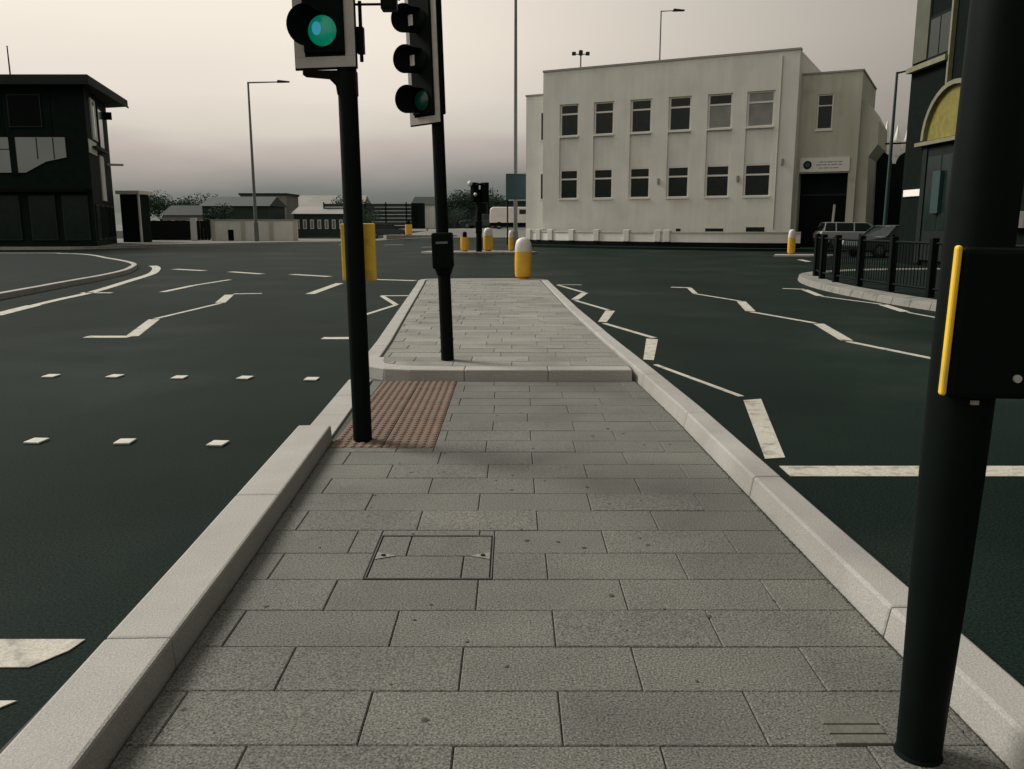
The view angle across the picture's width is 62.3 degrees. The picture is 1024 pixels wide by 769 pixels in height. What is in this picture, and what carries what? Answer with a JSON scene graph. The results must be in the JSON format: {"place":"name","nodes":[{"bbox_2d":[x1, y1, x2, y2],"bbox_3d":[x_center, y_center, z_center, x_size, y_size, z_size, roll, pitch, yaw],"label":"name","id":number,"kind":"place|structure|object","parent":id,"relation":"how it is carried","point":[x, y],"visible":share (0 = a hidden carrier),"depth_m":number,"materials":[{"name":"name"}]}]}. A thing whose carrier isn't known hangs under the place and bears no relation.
{"place":"outdoors","nodes":[
{"label":"outdoors","id":0,"kind":"place"},
{"bbox_2d":[0,74,128,245],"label":"dark building","id":1,"kind":"structure","parent":0,"point":[56,188],"depth_m":51.56,"materials":[{"name":"black glass"}]},
{"bbox_2d":[6,46,10,73],"bbox_3d":[-34.021,-16.344,58.486,0.268,13.321,0.222,4,12,22],"label":"flagpole","id":2,"kind":"object","parent":1,"relation":"on","point":[8,60],"visible":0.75,"depth_m":57.38,"materials":[{"name":"white metal"}]},
{"bbox_2d":[0,195,23,239],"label":"shop window","id":3,"kind":"structure","parent":1,"relation":"in","point":[10,212],"depth_m":51.92,"materials":[{"name":"black glass"}]},
{"bbox_2d":[6,94,42,126],"bbox_3d":[-29.200,-16.396,50.775,2.000,1.900,0.111,0,11,0],"label":"window","id":4,"kind":"structure","parent":1,"relation":"in","point":[24,110],"depth_m":50.72,"materials":[{"name":"black glass"}]},
{"bbox_2d":[28,195,58,239],"bbox_3d":[-28.700,-10.207,51.951,1.600,2.700,0.111,0,11,0],"label":"shop window","id":5,"kind":"structure","parent":1,"relation":"in","point":[42,208],"depth_m":51.89,"materials":[{"name":"black glass"}]},
{"bbox_2d":[61,195,91,239],"bbox_3d":[-26.700,-10.207,51.951,1.600,2.700,0.111,0,11,0],"label":"shop window","id":6,"kind":"structure","parent":1,"relation":"in","point":[75,208],"depth_m":51.89,"materials":[{"name":"black glass"}]},
{"bbox_2d":[88,97,97,141],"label":"window","id":7,"kind":"structure","parent":1,"relation":"in","point":[91,103],"depth_m":53.32,"materials":[{"name":"grey glass"}]},
{"bbox_2d":[95,204,102,239],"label":"window","id":8,"kind":"structure","parent":1,"relation":"in","point":[97,207],"depth_m":53.11,"materials":[{"name":"black glass"}]},
{"bbox_2d":[96,105,104,149],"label":"window","id":9,"kind":"structure","parent":1,"relation":"in","point":[98,111],"depth_m":56.30,"materials":[{"name":"grey glass"}]},
{"bbox_2d":[100,205,107,238],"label":"window","id":10,"kind":"structure","parent":1,"relation":"in","point":[103,214],"depth_m":55.35,"materials":[{"name":"black glass"}]},
{"bbox_2d":[106,206,112,238],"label":"window","id":11,"kind":"structure","parent":1,"relation":"in","point":[108,212],"depth_m":57.76,"materials":[{"name":"black glass"}]},
{"bbox_2d":[110,206,116,237],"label":"window","id":12,"kind":"structure","parent":1,"relation":"in","point":[111,207],"depth_m":59.80,"materials":[{"name":"black glass"}]},
{"bbox_2d":[0,253,136,299],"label":"pavement","id":13,"kind":"structure","parent":0,"point":[21,274],"depth_m":25.95,"materials":[{"name":"concrete"}]},
{"bbox_2d":[0,239,340,249],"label":"pavement","id":14,"kind":"structure","parent":0,"point":[120,243],"depth_m":59.79,"materials":[{"name":"concrete"}]},
{"bbox_2d":[115,190,151,241],"bbox_3d":[-28.425,-12.670,64.061,1.750,3.820,2.400,0,11,0],"label":"porch","id":15,"kind":"object","parent":14,"relation":"on","point":[135,215],"visible":0.96,"depth_m":63.47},
{"bbox_2d":[151,218,210,240],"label":"yard gates","id":16,"kind":"object","parent":14,"relation":"on","point":[170,230],"visible":0.96,"depth_m":69.17,"materials":[{"name":"black metal"}]},
{"bbox_2d":[247,80,289,240],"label":"street lamp","id":17,"kind":"object","parent":14,"relation":"on","point":[256,230],"visible":0.95,"depth_m":66.09,"materials":[{"name":"metal"}]},
{"bbox_2d":[199,197,286,235],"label":"green shed","id":18,"kind":"structure","parent":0,"point":[270,207],"depth_m":93.59,"materials":[{"name":"metal"}]},
{"bbox_2d":[210,219,297,240],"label":"white yard wall","id":19,"kind":"structure","parent":0,"point":[243,229],"depth_m":69.40,"materials":[{"name":"white paint"}]},
{"bbox_2d":[115,213,410,224],"bbox_3d":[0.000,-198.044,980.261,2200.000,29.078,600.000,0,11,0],"label":"hills","id":20,"kind":"structure","parent":0,"point":[118,219],"depth_m":895.13,"materials":[{"name":"grey"}]},
{"bbox_2d":[116,225,435,230],"bbox_3d":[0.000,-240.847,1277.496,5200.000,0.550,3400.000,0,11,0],"label":"ground","id":21,"kind":"structure","parent":0,"point":[118,227],"depth_m":223.57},
{"bbox_2d":[291,206,343,236],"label":"glasshouse shed","id":22,"kind":"structure","parent":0,"point":[316,221],"depth_m":97.29,"materials":[{"name":"black glass"}]},
{"bbox_2d":[303,220,306,228],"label":"window","id":23,"kind":"structure","parent":22,"relation":"in","point":[304,221],"depth_m":97.22,"materials":[{"name":"grey glass"}]},
{"bbox_2d":[310,220,313,228],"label":"window","id":24,"kind":"structure","parent":22,"relation":"in","point":[311,221],"depth_m":97.22,"materials":[{"name":"grey glass"}]},
{"bbox_2d":[317,220,320,228],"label":"window","id":25,"kind":"structure","parent":22,"relation":"in","point":[318,221],"depth_m":97.21,"materials":[{"name":"grey glass"}]},
{"bbox_2d":[325,220,328,228],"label":"window","id":26,"kind":"structure","parent":22,"relation":"in","point":[326,221],"depth_m":97.22,"materials":[{"name":"grey glass"}]},
{"bbox_2d":[332,220,335,228],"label":"window","id":27,"kind":"structure","parent":22,"relation":"in","point":[333,221],"depth_m":97.22,"materials":[{"name":"grey glass"}]},
{"bbox_2d":[298,195,369,205],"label":"pale warehouse","id":28,"kind":"structure","parent":0,"point":[311,200],"depth_m":117.89,"materials":[{"name":"white metal"}]},
{"bbox_2d":[376,228,525,240],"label":"gravel yard","id":29,"kind":"structure","parent":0,"point":[471,232],"depth_m":76.20,"materials":[{"name":"grey gravel"}]},
{"bbox_2d":[375,224,405,237],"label":"estate car","id":30,"kind":"object","parent":29,"relation":"on","point":[386,229],"visible":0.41,"depth_m":89.70,"materials":[{"name":"grey metal"}]},
{"bbox_2d":[323,202,494,230],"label":"fence","id":31,"kind":"object","parent":29,"relation":"on","point":[385,209],"visible":0.37,"depth_m":98.97,"materials":[{"name":"black metal"}]},
{"bbox_2d":[411,203,424,228],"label":"dark door panel","id":32,"kind":"structure","parent":29,"relation":"on","point":[417,215],"depth_m":91.22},
{"bbox_2d":[412,206,417,226],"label":"door","id":33,"kind":"structure","parent":32,"relation":"in","point":[414,208],"depth_m":91.19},
{"bbox_2d":[412,197,435,227],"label":"house","id":34,"kind":"structure","parent":29,"relation":"on","point":[430,219],"depth_m":94.25,"materials":[{"name":"white paint"}]},
{"bbox_2d":[448,205,470,228],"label":"tree","id":35,"kind":"object","parent":29,"relation":"on","point":[454,215],"visible":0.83,"depth_m":88.00,"materials":[{"name":"green plant"}]},
{"bbox_2d":[447,189,475,227],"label":"tree","id":36,"kind":"object","parent":29,"relation":"on","point":[459,200],"visible":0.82,"depth_m":96.75,"materials":[{"name":"green plant"}]},
{"bbox_2d":[459,215,495,227],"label":"estate car","id":37,"kind":"object","parent":29,"relation":"on","point":[471,223],"visible":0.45,"depth_m":89.69,"materials":[{"name":"grey metal"}]},
{"bbox_2d":[448,201,525,227],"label":"long dark shed","id":38,"kind":"structure","parent":29,"relation":"on","point":[519,203],"depth_m":107.65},
{"bbox_2d":[474,187,506,214],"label":"tree","id":39,"kind":"object","parent":29,"relation":"on","point":[497,199],"visible":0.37,"depth_m":101.23,"materials":[{"name":"green plant"}]},
{"bbox_2d":[490,207,525,228],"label":"van","id":40,"kind":"object","parent":29,"relation":"on","point":[498,217],"visible":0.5,"depth_m":81.51,"materials":[{"name":"white metal"}]},
{"bbox_2d":[0,0,916,214],"label":"sky","id":41,"kind":"structure","parent":0,"point":[183,69],"materials":[{"name":"grey"}]},
{"bbox_2d":[0,378,1009,768],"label":"island path","id":42,"kind":"structure","parent":0,"point":[316,656],"depth_m":3.22,"materials":[{"name":"grey stone"}]},
{"bbox_2d":[286,0,399,442],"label":"traffic signal","id":43,"kind":"object","parent":42,"relation":"on","point":[328,37],"visible":0.96,"depth_m":5.54,"materials":[{"name":"black paint"}]},
{"bbox_2d":[364,535,493,580],"bbox_3d":[-0.362,0.810,3.908,0.549,0.058,0.514,0,11,0],"label":"inspection cover","id":44,"kind":"object","parent":42,"relation":"on","point":[432,557],"visible":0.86,"depth_m":3.87,"materials":[{"name":"concrete"}]},
{"bbox_2d":[180,403,774,721],"bbox_3d":[0.028,0.615,4.808,2.146,0.002,5.587,0,11,0],"label":"trodden gum","id":45,"kind":"object","parent":42,"relation":"on","point":[425,719],"visible":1,"depth_m":3.48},
{"bbox_2d":[111,383,1006,766],"bbox_3d":[0.082,0.619,4.789,2.691,0.009,6.809,0,11,0],"label":"kerbside grit","id":46,"kind":"object","parent":42,"relation":"on","point":[757,509],"visible":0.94,"depth_m":3.51,"materials":[{"name":"grey gravel"}]},
{"bbox_2d":[893,0,1023,767],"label":"signal post","id":47,"kind":"object","parent":42,"relation":"on","point":[976,369],"visible":0.98,"depth_m":2.13,"materials":[{"name":"black metal"}]},
{"bbox_2d":[0,231,1023,749],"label":"road","id":48,"kind":"structure","parent":0,"point":[158,405],"depth_m":7.71,"materials":[{"name":"black asphalt"}]},
{"bbox_2d":[149,190,181,219],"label":"tree","id":49,"kind":"object","parent":48,"relation":"on","point":[157,206],"visible":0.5,"depth_m":117.63,"materials":[{"name":"green plant"}]},
{"bbox_2d":[160,205,203,233],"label":"cottage","id":50,"kind":"structure","parent":48,"relation":"on","point":[179,212],"depth_m":102.19,"materials":[{"name":"grey tile"}]},
{"bbox_2d":[0,379,371,768],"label":"kerb","id":51,"kind":"structure","parent":48,"relation":"on","point":[91,713],"depth_m":3.01,"materials":[{"name":"concrete"}]},
{"bbox_2d":[173,192,217,204],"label":"tree","id":52,"kind":"object","parent":48,"relation":"on","point":[188,201],"visible":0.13,"depth_m":120.80,"materials":[{"name":"green plant"}]},
{"bbox_2d":[204,203,233,220],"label":"shrub","id":53,"kind":"object","parent":48,"relation":"on","point":[209,214],"visible":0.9,"depth_m":87.92,"materials":[{"name":"green plant"}]},
{"bbox_2d":[238,193,299,218],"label":"grey office","id":54,"kind":"structure","parent":48,"relation":"on","point":[289,201],"depth_m":103.94,"materials":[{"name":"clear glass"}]},
{"bbox_2d":[330,195,373,214],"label":"tree","id":55,"kind":"object","parent":48,"relation":"on","point":[337,201],"visible":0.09,"depth_m":111.75,"materials":[{"name":"green plant"}]},
{"bbox_2d":[363,205,380,222],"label":"shrub","id":56,"kind":"object","parent":48,"relation":"on","point":[369,215],"visible":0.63,"depth_m":86.27,"materials":[{"name":"green plant"}]},
{"bbox_2d":[383,235,456,239],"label":"distant island","id":57,"kind":"structure","parent":48,"relation":"on","point":[386,237],"depth_m":71.53,"materials":[{"name":"grey concrete"}]},
{"bbox_2d":[405,220,411,234],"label":"bollard","id":58,"kind":"object","parent":57,"relation":"on","point":[408,228],"visible":0.84,"depth_m":72.02,"materials":[{"name":"yellow paint"}]},
{"bbox_2d":[421,251,536,254],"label":"island","id":59,"kind":"structure","parent":48,"relation":"on","point":[475,252],"depth_m":42.28,"materials":[{"name":"grey concrete"}]},
{"bbox_2d":[460,231,468,251],"bbox_3d":[-2.400,-7.267,43.101,0.453,1.012,0.340,0,11,0],"label":"bollard","id":60,"kind":"object","parent":59,"relation":"on","point":[464,242],"visible":1,"depth_m":42.99,"materials":[{"name":"yellow paint"}]},
{"bbox_2d":[467,181,488,251],"bbox_3d":[-1.679,-8.405,42.416,1.063,3.480,0.559,0,11,0],"label":"traffic signal","id":61,"kind":"object","parent":59,"relation":"on","point":[479,196],"visible":1,"depth_m":42.20,"materials":[{"name":"black paint"}]},
{"bbox_2d":[483,228,492,250],"bbox_3d":[-1.220,-7.414,43.378,0.497,1.201,0.373,0,11,0],"label":"bollard","id":62,"kind":"object","parent":59,"relation":"on","point":[488,239],"visible":0.93,"depth_m":43.24,"materials":[{"name":"yellow plastic"}]},
{"bbox_2d":[508,230,513,250],"bbox_3d":[-0.050,-7.390,43.587,0.266,1.072,0.266,0,11,0],"label":"bollard","id":63,"kind":"object","parent":59,"relation":"on","point":[511,242],"visible":0.87,"depth_m":43.49,"materials":[{"name":"yellow plastic"}]},
{"bbox_2d":[369,278,631,381],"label":"kerb raised island","id":64,"kind":"structure","parent":48,"relation":"on","point":[380,368],"depth_m":8.26,"materials":[{"name":"concrete"}]},
{"bbox_2d":[515,237,531,278],"bbox_3d":[0.290,-3.217,21.680,0.444,1.072,0.333,0,11,0],"label":"bollard","id":65,"kind":"object","parent":64,"relation":"on","point":[523,258],"visible":0.94,"depth_m":21.55,"materials":[{"name":"yellow plastic"}]},
{"bbox_2d":[382,279,629,367],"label":"raised island paving","id":66,"kind":"structure","parent":48,"relation":"on","point":[516,322],"depth_m":11.20,"materials":[{"name":"grey stone"}]},
{"bbox_2d":[391,0,453,360],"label":"traffic signal","id":67,"kind":"object","parent":66,"relation":"on","point":[418,57],"visible":1,"depth_m":8.30,"materials":[{"name":"black paint"}]},
{"bbox_2d":[506,174,525,244],"bbox_3d":[0.630,-12.543,60.767,2.140,5.000,0.180,0,11,0],"label":"direction sign","id":68,"kind":"object","parent":48,"relation":"on","point":[515,186],"visible":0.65,"depth_m":60.41,"materials":[{"name":"green metal"}]},
{"bbox_2d":[543,281,1023,768],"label":"kerb","id":69,"kind":"structure","parent":48,"relation":"on","point":[987,701],"depth_m":3.65,"materials":[{"name":"concrete"}]},
{"bbox_2d":[774,254,832,256],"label":"refuge island","id":70,"kind":"structure","parent":48,"relation":"on","point":[794,255],"depth_m":39.09,"materials":[{"name":"concrete"}]},
{"bbox_2d":[787,229,795,254],"bbox_3d":[13.050,-6.646,39.554,0.355,1.179,0.300,0,11,0],"label":"bollard","id":71,"kind":"object","parent":70,"relation":"on","point":[791,242],"visible":1,"depth_m":39.45,"materials":[{"name":"yellow plastic"}]},
{"bbox_2d":[842,225,898,257],"bbox_3d":[17.605,-6.688,39.447,4.790,1.455,2.120,-4,11,-20],"label":"estate car","id":72,"kind":"object","parent":48,"relation":"on","point":[881,232],"visible":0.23,"depth_m":38.62,"materials":[{"name":"grey metal"}]},
{"bbox_2d":[885,121,906,163],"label":"gothic building","id":73,"kind":"structure","parent":48,"relation":"on","point":[898,151],"depth_m":77.33,"materials":[{"name":"stone"}]},
{"bbox_2d":[513,0,517,242],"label":"lamp column","id":74,"kind":"structure","parent":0,"point":[515,232],"depth_m":63.20,"materials":[{"name":"metal"}]},
{"bbox_2d":[572,50,589,66],"bbox_3d":[5.000,-17.468,62.844,1.280,13.900,0.200,0,11,0],"label":"floodlight mast","id":75,"kind":"object","parent":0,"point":[580,54],"visible":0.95,"depth_m":61.51,"materials":[{"name":"metal"}]},
{"bbox_2d":[659,8,684,59],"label":"street lamp","id":76,"kind":"object","parent":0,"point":[677,10],"visible":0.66,"depth_m":67.71,"materials":[{"name":"metal"}]},
{"bbox_2d":[531,244,887,251],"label":"building pavement","id":77,"kind":"structure","parent":0,"point":[805,249],"depth_m":49.49,"materials":[{"name":"concrete"}]},
{"bbox_2d":[526,229,800,247],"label":"boundary wall","id":78,"kind":"structure","parent":77,"relation":"on","point":[654,238],"depth_m":51.11,"materials":[{"name":"white painted render"},{"name":"concrete"}]},
{"bbox_2d":[525,47,886,246],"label":"white building","id":79,"kind":"structure","parent":77,"relation":"on","point":[783,140],"depth_m":51.76,"materials":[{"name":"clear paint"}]},
{"bbox_2d":[540,112,542,140],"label":"window","id":80,"kind":"structure","parent":79,"relation":"in","point":[541,113],"depth_m":57.23,"materials":[{"name":"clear glass"}]},
{"bbox_2d":[540,173,542,199],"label":"window","id":81,"kind":"structure","parent":79,"relation":"in","point":[541,174],"depth_m":57.95,"materials":[{"name":"grey glass"}]},
{"bbox_2d":[559,170,577,199],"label":"window","id":82,"kind":"structure","parent":79,"relation":"in","point":[568,178],"depth_m":56.27,"materials":[{"name":"black glass"}]},
{"bbox_2d":[559,104,578,137],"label":"window","id":83,"kind":"structure","parent":79,"relation":"in","point":[569,114],"depth_m":55.52,"materials":[{"name":"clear glass"}]},
{"bbox_2d":[592,168,612,199],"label":"window","id":84,"kind":"structure","parent":79,"relation":"in","point":[602,178],"depth_m":55.19,"materials":[{"name":"black glass"}]},
{"bbox_2d":[593,101,613,135],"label":"window","id":85,"kind":"structure","parent":79,"relation":"in","point":[603,111],"depth_m":54.41,"materials":[{"name":"black glass"}]},
{"bbox_2d":[628,167,649,198],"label":"window","id":86,"kind":"structure","parent":79,"relation":"in","point":[639,178],"depth_m":54.05,"materials":[{"name":"black glass"}]},
{"bbox_2d":[630,99,651,134],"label":"window","id":87,"kind":"structure","parent":79,"relation":"in","point":[641,110],"depth_m":53.28,"materials":[{"name":"black glass"}]},
{"bbox_2d":[665,166,688,198],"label":"window","id":88,"kind":"structure","parent":79,"relation":"in","point":[677,177],"depth_m":52.92,"materials":[{"name":"black glass"}]},
{"bbox_2d":[668,96,691,132],"bbox_3d":[10.372,-16.611,52.171,1.438,2.099,0.450,6,12,27],"label":"window","id":89,"kind":"structure","parent":79,"relation":"in","point":[680,108],"depth_m":52.15,"materials":[{"name":"black glass"}]},
{"bbox_2d":[705,228,722,231],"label":"basement window","id":90,"kind":"structure","parent":79,"relation":"in","point":[706,229],"depth_m":52.22,"materials":[{"name":"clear glass"}]},
{"bbox_2d":[704,165,729,197],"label":"window","id":91,"kind":"structure","parent":79,"relation":"in","point":[716,176],"depth_m":51.79,"materials":[{"name":"black glass"}]},
{"bbox_2d":[706,93,732,130],"bbox_3d":[12.557,-16.398,51.052,1.508,2.099,0.450,6,12,27],"label":"window","id":92,"kind":"structure","parent":79,"relation":"in","point":[720,106],"depth_m":51.03,"materials":[{"name":"grey glass"}]},
{"bbox_2d":[746,227,764,231],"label":"basement window","id":93,"kind":"structure","parent":79,"relation":"in","point":[748,229],"depth_m":51.08,"materials":[{"name":"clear glass"}]},
{"bbox_2d":[742,163,771,197],"bbox_3d":[14.679,-12.184,50.728,1.618,1.979,0.450,6,12,27],"label":"window","id":94,"kind":"structure","parent":79,"relation":"in","point":[757,177],"depth_m":50.70,"materials":[{"name":"black glass"}]},
{"bbox_2d":[746,90,775,128],"bbox_3d":[14.679,-16.192,49.966,1.618,2.099,0.450,6,12,27],"label":"window","id":95,"kind":"structure","parent":79,"relation":"in","point":[760,104],"depth_m":49.93,"materials":[{"name":"grey glass"}]},
{"bbox_2d":[798,173,847,246],"bbox_3d":[18.706,-10.388,50.979,2.750,4.420,0.100,6,12,27],"label":"entrance door","id":96,"kind":"structure","parent":79,"relation":"in","point":[810,183],"depth_m":50.73,"materials":[{"name":"black metal"}]},
{"bbox_2d":[799,196,846,245],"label":"door leaves","id":97,"kind":"structure","parent":79,"relation":"in","point":[833,200],"depth_m":51.09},
{"bbox_2d":[815,94,833,130],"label":"window","id":98,"kind":"structure","parent":79,"relation":"in","point":[825,102],"depth_m":49.28,"materials":[{"name":"black glass"}]},
{"bbox_2d":[811,222,873,246],"bbox_3d":[20.080,-8.730,49.442,4.760,1.455,2.120,1,11,7],"label":"estate car","id":99,"kind":"object","parent":77,"relation":"on","point":[845,229],"visible":0.35,"depth_m":48.76,"materials":[{"name":"silver metal"}]},
{"bbox_2d":[873,142,905,225],"bbox_3d":[24.220,-11.998,53.617,4.401,6.398,0.648,4,12,22],"label":"gateway","id":100,"kind":"object","parent":77,"relation":"on","point":[896,183],"visible":0.27,"depth_m":53.52,"materials":[{"name":"black paint"}]},
{"bbox_2d":[798,268,939,310],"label":"pavement","id":101,"kind":"structure","parent":0,"point":[904,296],"depth_m":18.97,"materials":[{"name":"concrete"},{"name":"stone"}]},
{"bbox_2d":[883,70,905,255],"bbox_3d":[18.271,-10.279,39.373,1.733,8.537,0.290,0,11,0],"label":"street lamp","id":102,"kind":"object","parent":101,"relation":"on","point":[886,205],"visible":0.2,"depth_m":39.27,"materials":[{"name":"grey metal"}]},
{"bbox_2d":[812,234,1023,297],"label":"guard rail","id":103,"kind":"object","parent":101,"relation":"on","point":[821,250],"visible":0.82,"depth_m":18.39,"materials":[{"name":"black metal"}]},
{"bbox_2d":[897,0,1023,267],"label":"corner pub","id":104,"kind":"structure","parent":101,"relation":"on","point":[935,70],"depth_m":28.12,"materials":[{"name":"dark green painted render"},{"name":"cream painted stone trim"},{"name":"glass"}]},
{"bbox_2d":[927,7,951,60],"bbox_3d":[13.962,-11.382,27.601,0.074,1.400,1.520,0,11,0],"label":"window","id":105,"kind":"structure","parent":104,"relation":"in","point":[939,32],"depth_m":27.61,"materials":[{"name":"grey glass"}]},
{"bbox_2d":[881,263,938,267],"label":"pub forecourt","id":106,"kind":"structure","parent":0,"point":[903,265],"depth_m":29.30,"materials":[{"name":"concrete"}]}
]}

